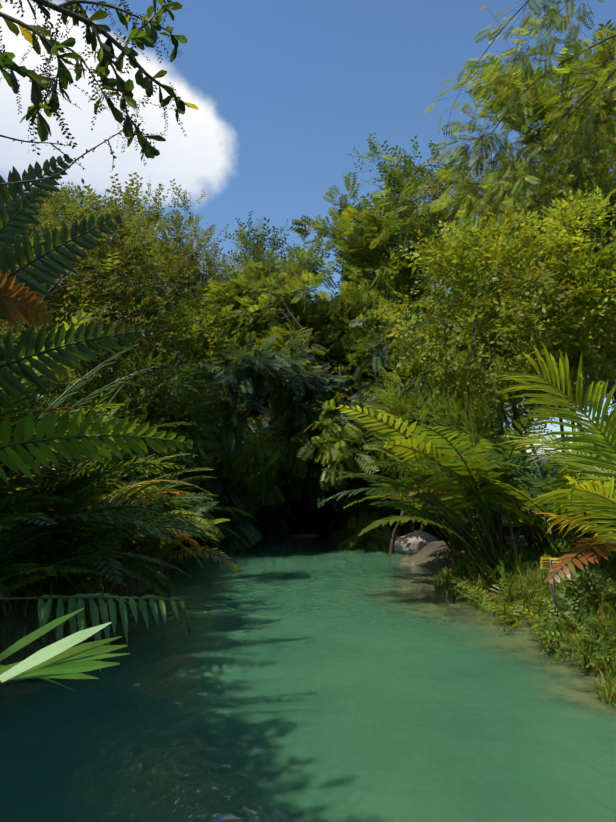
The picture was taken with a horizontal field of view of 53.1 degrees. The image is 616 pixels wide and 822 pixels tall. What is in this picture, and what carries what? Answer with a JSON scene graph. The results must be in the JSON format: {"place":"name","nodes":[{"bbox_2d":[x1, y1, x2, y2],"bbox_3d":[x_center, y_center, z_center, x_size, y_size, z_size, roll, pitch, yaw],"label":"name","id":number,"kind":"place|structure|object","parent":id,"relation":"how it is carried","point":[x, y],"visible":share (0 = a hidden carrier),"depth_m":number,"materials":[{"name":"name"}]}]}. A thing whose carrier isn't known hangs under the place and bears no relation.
{"place":"outdoors","nodes":[
{"label":"outdoors","id":0,"kind":"place"},
{"bbox_2d":[0,0,198,184],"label":"tree branch","id":1,"kind":"object","parent":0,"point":[139,36],"visible":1,"depth_m":1.85,"materials":[{"name":"green plant"}]},
{"bbox_2d":[0,529,615,821],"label":"water","id":2,"kind":"structure","parent":0,"point":[323,678],"depth_m":4.70,"materials":[{"name":"green liquid"}]},
{"bbox_2d":[289,533,321,536],"bbox_3d":[-0.096,4.339,21.423,1.339,0.211,0.824,4,-8,-30],"label":"rock","id":3,"kind":"object","parent":2,"relation":"in","point":[305,535],"visible":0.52,"depth_m":21.14,"materials":[{"name":"stone"}]},
{"bbox_2d":[0,455,615,685],"bbox_3d":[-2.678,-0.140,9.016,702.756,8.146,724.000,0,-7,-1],"label":"ground","id":4,"kind":"structure","parent":0,"point":[428,555],"depth_m":9.74,"materials":[{"name":"soil"}]},
{"bbox_2d":[0,239,48,487],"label":"tree","id":5,"kind":"object","parent":4,"relation":"on","point":[2,346],"visible":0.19,"depth_m":4.45,"materials":[{"name":"green plant"}]},
{"bbox_2d":[2,182,72,357],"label":"scrub tree","id":6,"kind":"object","parent":4,"relation":"on","point":[41,236],"depth_m":32.62,"materials":[{"name":"green plant"}]},
{"bbox_2d":[0,368,78,492],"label":"bush","id":7,"kind":"object","parent":4,"relation":"on","point":[39,407],"visible":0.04,"depth_m":11.65,"materials":[{"name":"green plant"}]},
{"bbox_2d":[0,334,93,423],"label":"tall fern","id":8,"kind":"object","parent":4,"relation":"on","point":[13,417],"visible":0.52,"depth_m":5.41,"materials":[{"name":"green plant"}]},
{"bbox_2d":[2,409,110,573],"bbox_3d":[-4.329,1.288,8.658,2.873,2.653,4.483,0,-7,-1],"label":"fern","id":9,"kind":"object","parent":4,"relation":"on","point":[25,557],"visible":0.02,"depth_m":6.63,"materials":[{"name":"green plant"}]},
{"bbox_2d":[0,363,138,487],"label":"tree","id":10,"kind":"object","parent":4,"relation":"on","point":[32,437],"visible":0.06,"depth_m":5.97,"materials":[{"name":"green plant"}]},
{"bbox_2d":[7,360,135,495],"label":"tree","id":11,"kind":"object","parent":4,"relation":"on","point":[40,394],"visible":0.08,"depth_m":13.72,"materials":[{"name":"green plant"}]},
{"bbox_2d":[0,220,144,432],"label":"scrub tree","id":12,"kind":"object","parent":4,"relation":"on","point":[4,333],"depth_m":22.06,"materials":[{"name":"green plant"}]},
{"bbox_2d":[13,457,146,554],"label":"fern","id":13,"kind":"object","parent":4,"relation":"on","point":[93,464],"depth_m":11.71,"materials":[{"name":"green plant"}]},
{"bbox_2d":[0,312,165,506],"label":"tall fern","id":14,"kind":"object","parent":4,"relation":"on","point":[9,472],"visible":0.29,"depth_m":6.20,"materials":[{"name":"green plant"}]},
{"bbox_2d":[0,542,174,685],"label":"grass","id":15,"kind":"structure","parent":4,"relation":"on","point":[82,589],"depth_m":7.29,"materials":[{"name":"green plant"}]},
{"bbox_2d":[1,168,179,404],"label":"tree","id":16,"kind":"object","parent":4,"relation":"on","point":[140,342],"visible":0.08,"depth_m":17.96,"materials":[{"name":"green plant"}]},
{"bbox_2d":[0,494,191,602],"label":"fern","id":17,"kind":"object","parent":4,"relation":"on","point":[41,572],"visible":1,"depth_m":5.89,"materials":[{"name":"green plant"}]},
{"bbox_2d":[0,154,192,690],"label":"fern","id":18,"kind":"object","parent":4,"relation":"on","point":[60,658],"visible":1,"depth_m":4.01,"materials":[{"name":"green plant"}]},
{"bbox_2d":[0,345,195,606],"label":"tall fern","id":19,"kind":"object","parent":4,"relation":"on","point":[81,496],"visible":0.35,"depth_m":7.03,"materials":[{"name":"green plant"}]},
{"bbox_2d":[0,406,216,583],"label":"fern","id":20,"kind":"object","parent":4,"relation":"on","point":[63,489],"visible":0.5,"depth_m":7.01,"materials":[{"name":"green plant"}]},
{"bbox_2d":[1,210,221,476],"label":"scrub tree","id":21,"kind":"object","parent":4,"relation":"on","point":[201,236],"visible":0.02,"depth_m":34.44,"materials":[{"name":"green plant"}]},
{"bbox_2d":[35,377,198,482],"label":"tree","id":22,"kind":"object","parent":4,"relation":"on","point":[153,416],"visible":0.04,"depth_m":19.05,"materials":[{"name":"green plant"}]},
{"bbox_2d":[22,495,213,634],"bbox_3d":[-2.890,1.812,7.710,3.206,1.697,4.163,2,-7,-18],"label":"fern","id":23,"kind":"object","parent":4,"relation":"on","point":[67,587],"visible":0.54,"depth_m":6.99,"materials":[{"name":"green plant"}]},
{"bbox_2d":[0,172,239,440],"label":"tree","id":24,"kind":"object","parent":4,"relation":"on","point":[55,300],"visible":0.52,"depth_m":15.51,"materials":[{"name":"green plant"}]},
{"bbox_2d":[0,173,253,402],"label":"tree","id":25,"kind":"object","parent":4,"relation":"on","point":[65,211],"visible":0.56,"depth_m":10.66,"materials":[{"name":"green plant"}]},
{"bbox_2d":[41,385,213,589],"bbox_3d":[-2.807,1.160,8.839,3.154,3.097,1.914,-3,-8,26],"label":"tall fern","id":26,"kind":"object","parent":4,"relation":"on","point":[110,482],"visible":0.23,"depth_m":8.53,"materials":[{"name":"green plant"}]},
{"bbox_2d":[26,335,233,501],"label":"tree","id":27,"kind":"object","parent":4,"relation":"on","point":[205,423],"visible":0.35,"depth_m":14.95,"materials":[{"name":"green plant"}]},
{"bbox_2d":[70,456,209,575],"bbox_3d":[-3.445,1.742,9.801,4.172,1.999,2.988,0,-7,-1],"label":"fern","id":28,"kind":"object","parent":4,"relation":"on","point":[185,536],"visible":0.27,"depth_m":9.46,"materials":[{"name":"green plant"}]},
{"bbox_2d":[101,478,184,509],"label":"fern","id":29,"kind":"object","parent":4,"relation":"on","point":[106,490],"visible":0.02,"depth_m":13.83,"materials":[{"name":"green plant"}]},
{"bbox_2d":[34,175,253,431],"bbox_3d":[-7.533,-2.076,25.965,11.755,13.603,11.795,-2,-7,13],"label":"scrub tree","id":30,"kind":"object","parent":4,"relation":"on","point":[137,205],"visible":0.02,"depth_m":23.59,"materials":[{"name":"green plant"}]},
{"bbox_2d":[81,478,223,542],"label":"fern","id":31,"kind":"object","parent":4,"relation":"on","point":[151,488],"visible":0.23,"depth_m":11.13,"materials":[{"name":"green plant"}]},
{"bbox_2d":[109,475,221,563],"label":"fern","id":32,"kind":"object","parent":4,"relation":"on","point":[171,507],"visible":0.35,"depth_m":10.57,"materials":[{"name":"green plant"}]},
{"bbox_2d":[13,179,319,484],"bbox_3d":[-5.653,-1.655,23.744,12.681,15.324,14.064,0,-7,-1],"label":"scrub tree","id":33,"kind":"object","parent":4,"relation":"on","point":[195,271],"visible":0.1,"depth_m":22.52,"materials":[{"name":"green plant"}]},
{"bbox_2d":[113,501,239,571],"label":"fern","id":34,"kind":"object","parent":4,"relation":"on","point":[164,550],"visible":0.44,"depth_m":12.72,"materials":[{"name":"green plant"}]},
{"bbox_2d":[110,489,257,550],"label":"fern","id":35,"kind":"object","parent":4,"relation":"on","point":[219,508],"visible":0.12,"depth_m":14.91,"materials":[{"name":"green plant"}]},
{"bbox_2d":[119,415,283,531],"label":"tree","id":36,"kind":"object","parent":4,"relation":"on","point":[148,454],"visible":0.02,"depth_m":22.95,"materials":[{"name":"green plant"}]},
{"bbox_2d":[99,276,322,434],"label":"tree","id":37,"kind":"object","parent":4,"relation":"on","point":[183,317],"visible":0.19,"depth_m":20.69,"materials":[{"name":"green plant"}]},
{"bbox_2d":[122,259,361,489],"bbox_3d":[-2.485,-1.360,26.753,11.413,12.258,10.072,0,-7,-1],"label":"tree","id":38,"kind":"object","parent":4,"relation":"on","point":[266,273],"visible":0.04,"depth_m":25.99,"materials":[{"name":"green plant"}]},
{"bbox_2d":[151,211,333,338],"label":"tree","id":39,"kind":"object","parent":4,"relation":"on","point":[263,248],"visible":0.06,"depth_m":34.53,"materials":[{"name":"green plant"}]},
{"bbox_2d":[129,331,362,556],"bbox_3d":[-2.453,2.271,19.627,7.480,8.046,9.976,5,-8,-34],"label":"tree","id":40,"kind":"object","parent":4,"relation":"on","point":[245,382],"visible":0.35,"depth_m":16.59,"materials":[{"name":"green plant"}]},
{"bbox_2d":[205,329,361,530],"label":"tree","id":41,"kind":"object","parent":4,"relation":"on","point":[298,527],"visible":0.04,"depth_m":23.15,"materials":[{"name":"green plant"}]},
{"bbox_2d":[156,229,416,549],"bbox_3d":[0.878,-0.608,20.968,12.006,13.000,10.310,4,-8,-28],"label":"feather tree","id":42,"kind":"object","parent":4,"relation":"on","point":[272,452],"visible":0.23,"depth_m":18.31,"materials":[{"name":"green plant"}]},
{"bbox_2d":[282,496,336,520],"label":"fern","id":43,"kind":"object","parent":4,"relation":"on","point":[326,503],"visible":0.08,"depth_m":24.65,"materials":[{"name":"green plant"}]},
{"bbox_2d":[297,488,418,533],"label":"bush","id":44,"kind":"object","parent":4,"relation":"on","point":[322,514],"depth_m":22.69,"materials":[{"name":"green plant"}]},
{"bbox_2d":[278,287,455,525],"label":"tree","id":45,"kind":"object","parent":4,"relation":"on","point":[340,311],"visible":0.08,"depth_m":21.77,"materials":[{"name":"green plant"}]},
{"bbox_2d":[330,245,453,309],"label":"tree","id":46,"kind":"object","parent":4,"relation":"on","point":[345,276],"depth_m":32.78,"materials":[{"name":"green plant"}]},
{"bbox_2d":[288,300,508,545],"bbox_3d":[2.873,1.333,20.305,7.737,8.660,8.596,-6,-9,41],"label":"tree","id":47,"kind":"object","parent":4,"relation":"on","point":[406,526],"visible":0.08,"depth_m":18.46,"materials":[{"name":"green plant"}]},
{"bbox_2d":[369,457,459,537],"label":"fern","id":48,"kind":"object","parent":4,"relation":"on","point":[416,482],"visible":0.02,"depth_m":15.77,"materials":[{"name":"green plant"}]},
{"bbox_2d":[393,530,439,553],"bbox_3d":[2.881,3.495,16.363,1.303,0.631,1.008,-2,-7,17],"label":"bank rock","id":49,"kind":"object","parent":4,"relation":"on","point":[415,542],"visible":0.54,"depth_m":15.98,"materials":[{"name":"stone"}]},
{"bbox_2d":[321,444,545,558],"bbox_3d":[2.314,1.815,11.671,4.166,2.476,3.333,0,-7,-1],"label":"fern","id":50,"kind":"object","parent":4,"relation":"on","point":[411,508],"visible":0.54,"depth_m":11.86,"materials":[{"name":"green plant"}]},
{"bbox_2d":[375,425,492,543],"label":"fern","id":51,"kind":"object","parent":4,"relation":"on","point":[461,535],"depth_m":13.49,"materials":[{"name":"green plant"}]},
{"bbox_2d":[289,164,591,412],"bbox_3d":[6.343,-3.685,29.735,15.130,17.022,17.086,0,-7,-1],"label":"tree","id":52,"kind":"object","parent":4,"relation":"on","point":[356,248],"visible":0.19,"depth_m":24.73,"materials":[{"name":"green plant"}]},
{"bbox_2d":[348,398,556,555],"bbox_3d":[2.317,1.442,11.184,3.371,3.066,4.959,0,-7,-1],"label":"fern","id":53,"kind":"object","parent":4,"relation":"on","point":[494,508],"visible":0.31,"depth_m":10.21,"materials":[{"name":"green plant"}]},
{"bbox_2d":[318,405,595,579],"bbox_3d":[2.597,1.349,10.554,5.352,3.071,3.595,4,-8,-26],"label":"fern","id":54,"kind":"object","parent":4,"relation":"on","point":[435,463],"visible":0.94,"depth_m":9.39,"materials":[{"name":"green plant"}]},
{"bbox_2d":[360,349,555,553],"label":"tree","id":55,"kind":"object","parent":4,"relation":"on","point":[453,416],"visible":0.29,"depth_m":16.10,"materials":[{"name":"green plant"}]},
{"bbox_2d":[345,116,615,518],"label":"tree","id":56,"kind":"object","parent":4,"relation":"on","point":[422,224],"visible":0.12,"depth_m":20.97,"materials":[{"name":"green plant"}]},
{"bbox_2d":[438,538,526,568],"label":"fern","id":57,"kind":"object","parent":4,"relation":"on","point":[464,555],"visible":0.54,"depth_m":10.05,"materials":[{"name":"green plant"}]},
{"bbox_2d":[456,575,519,608],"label":"fern","id":58,"kind":"object","parent":4,"relation":"on","point":[482,592],"visible":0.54,"depth_m":8.68,"materials":[{"name":"green plant"}]},
{"bbox_2d":[368,0,615,519],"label":"tall tree","id":59,"kind":"object","parent":4,"relation":"on","point":[493,196],"visible":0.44,"depth_m":15.39,"materials":[{"name":"green plant"}]},
{"bbox_2d":[369,181,615,548],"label":"tree","id":60,"kind":"object","parent":4,"relation":"on","point":[490,341],"visible":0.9,"depth_m":12.59,"materials":[{"name":"green plant"}]},
{"bbox_2d":[431,424,576,554],"bbox_3d":[3.850,1.493,11.093,3.292,2.781,4.210,0,-7,-1],"label":"fern","id":61,"kind":"object","parent":4,"relation":"on","point":[536,518],"visible":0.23,"depth_m":10.59,"materials":[{"name":"green plant"}]},
{"bbox_2d":[476,593,565,627],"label":"fern","id":62,"kind":"object","parent":4,"relation":"on","point":[509,615],"visible":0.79,"depth_m":7.67,"materials":[{"name":"green plant"}]},
{"bbox_2d":[428,539,615,706],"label":"grass","id":63,"kind":"structure","parent":4,"relation":"on","point":[445,586],"depth_m":8.46,"materials":[{"name":"green plant"}]},
{"bbox_2d":[441,176,609,436],"bbox_3d":[11.363,-4.672,32.605,14.125,19.367,11.295,7,-10,-43],"label":"tree","id":64,"kind":"object","parent":4,"relation":"on","point":[536,397],"visible":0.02,"depth_m":30.87,"materials":[{"name":"green plant"}]},
{"bbox_2d":[441,421,615,569],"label":"fern","id":65,"kind":"object","parent":4,"relation":"on","point":[528,480],"visible":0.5,"depth_m":9.18,"materials":[{"name":"green plant"}]},
{"bbox_2d":[444,547,615,680],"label":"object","id":66,"kind":"object","parent":4,"relation":"on","point":[532,563],"visible":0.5,"depth_m":7.74,"materials":[{"name":"green plant"}]},
{"bbox_2d":[445,480,614,564],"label":"boardwalk","id":67,"kind":"structure","parent":4,"relation":"on","point":[505,529],"depth_m":12.24,"materials":[{"name":"brown wood"}]},
{"bbox_2d":[457,19,615,401],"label":"tree","id":68,"kind":"object","parent":4,"relation":"on","point":[524,127],"visible":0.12,"depth_m":19.54,"materials":[{"name":"green plant"}]},
{"bbox_2d":[541,557,561,639],"bbox_3d":[2.712,2.231,6.826,0.242,1.209,0.056,0,-7,-1],"label":"sign","id":69,"kind":"object","parent":4,"relation":"on","point":[547,562],"visible":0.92,"depth_m":6.88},
{"bbox_2d":[490,343,615,550],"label":"young palm","id":70,"kind":"object","parent":4,"relation":"on","point":[587,464],"visible":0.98,"depth_m":6.21,"materials":[{"name":"green plant"}]},
{"bbox_2d":[515,605,615,653],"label":"fern","id":71,"kind":"object","parent":4,"relation":"on","point":[530,614],"visible":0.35,"depth_m":6.55,"materials":[{"name":"green plant"}]},
{"bbox_2d":[531,410,615,557],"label":"bush","id":72,"kind":"object","parent":4,"relation":"on","point":[573,533],"visible":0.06,"depth_m":9.59,"materials":[{"name":"green plant"}]},
{"bbox_2d":[532,162,615,382],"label":"tree","id":73,"kind":"object","parent":4,"relation":"on","point":[590,237],"visible":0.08,"depth_m":19.70,"materials":[{"name":"green plant"}]},
{"bbox_2d":[533,565,615,673],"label":"bush","id":74,"kind":"object","parent":4,"relation":"on","point":[585,591],"visible":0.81,"depth_m":6.50,"materials":[{"name":"green plant"}]},
{"bbox_2d":[541,478,615,583],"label":"fern","id":75,"kind":"object","parent":4,"relation":"on","point":[591,556],"visible":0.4,"depth_m":6.73,"materials":[{"name":"brown plant"}]},
{"bbox_2d":[548,276,615,422],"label":"tree","id":76,"kind":"object","parent":4,"relation":"on","point":[612,400],"visible":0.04,"depth_m":18.89,"materials":[{"name":"green plant"}]},
{"bbox_2d":[555,423,615,519],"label":"tree","id":77,"kind":"object","parent":4,"relation":"on","point":[606,434],"visible":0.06,"depth_m":9.13,"materials":[{"name":"green plant"}]},
{"bbox_2d":[561,573,615,614],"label":"shrub","id":78,"kind":"object","parent":4,"relation":"on","point":[570,585],"visible":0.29,"depth_m":6.91,"materials":[{"name":"green plant"}]},
{"bbox_2d":[0,0,615,455],"label":"sky","id":79,"kind":"structure","parent":0,"point":[282,90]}
]}

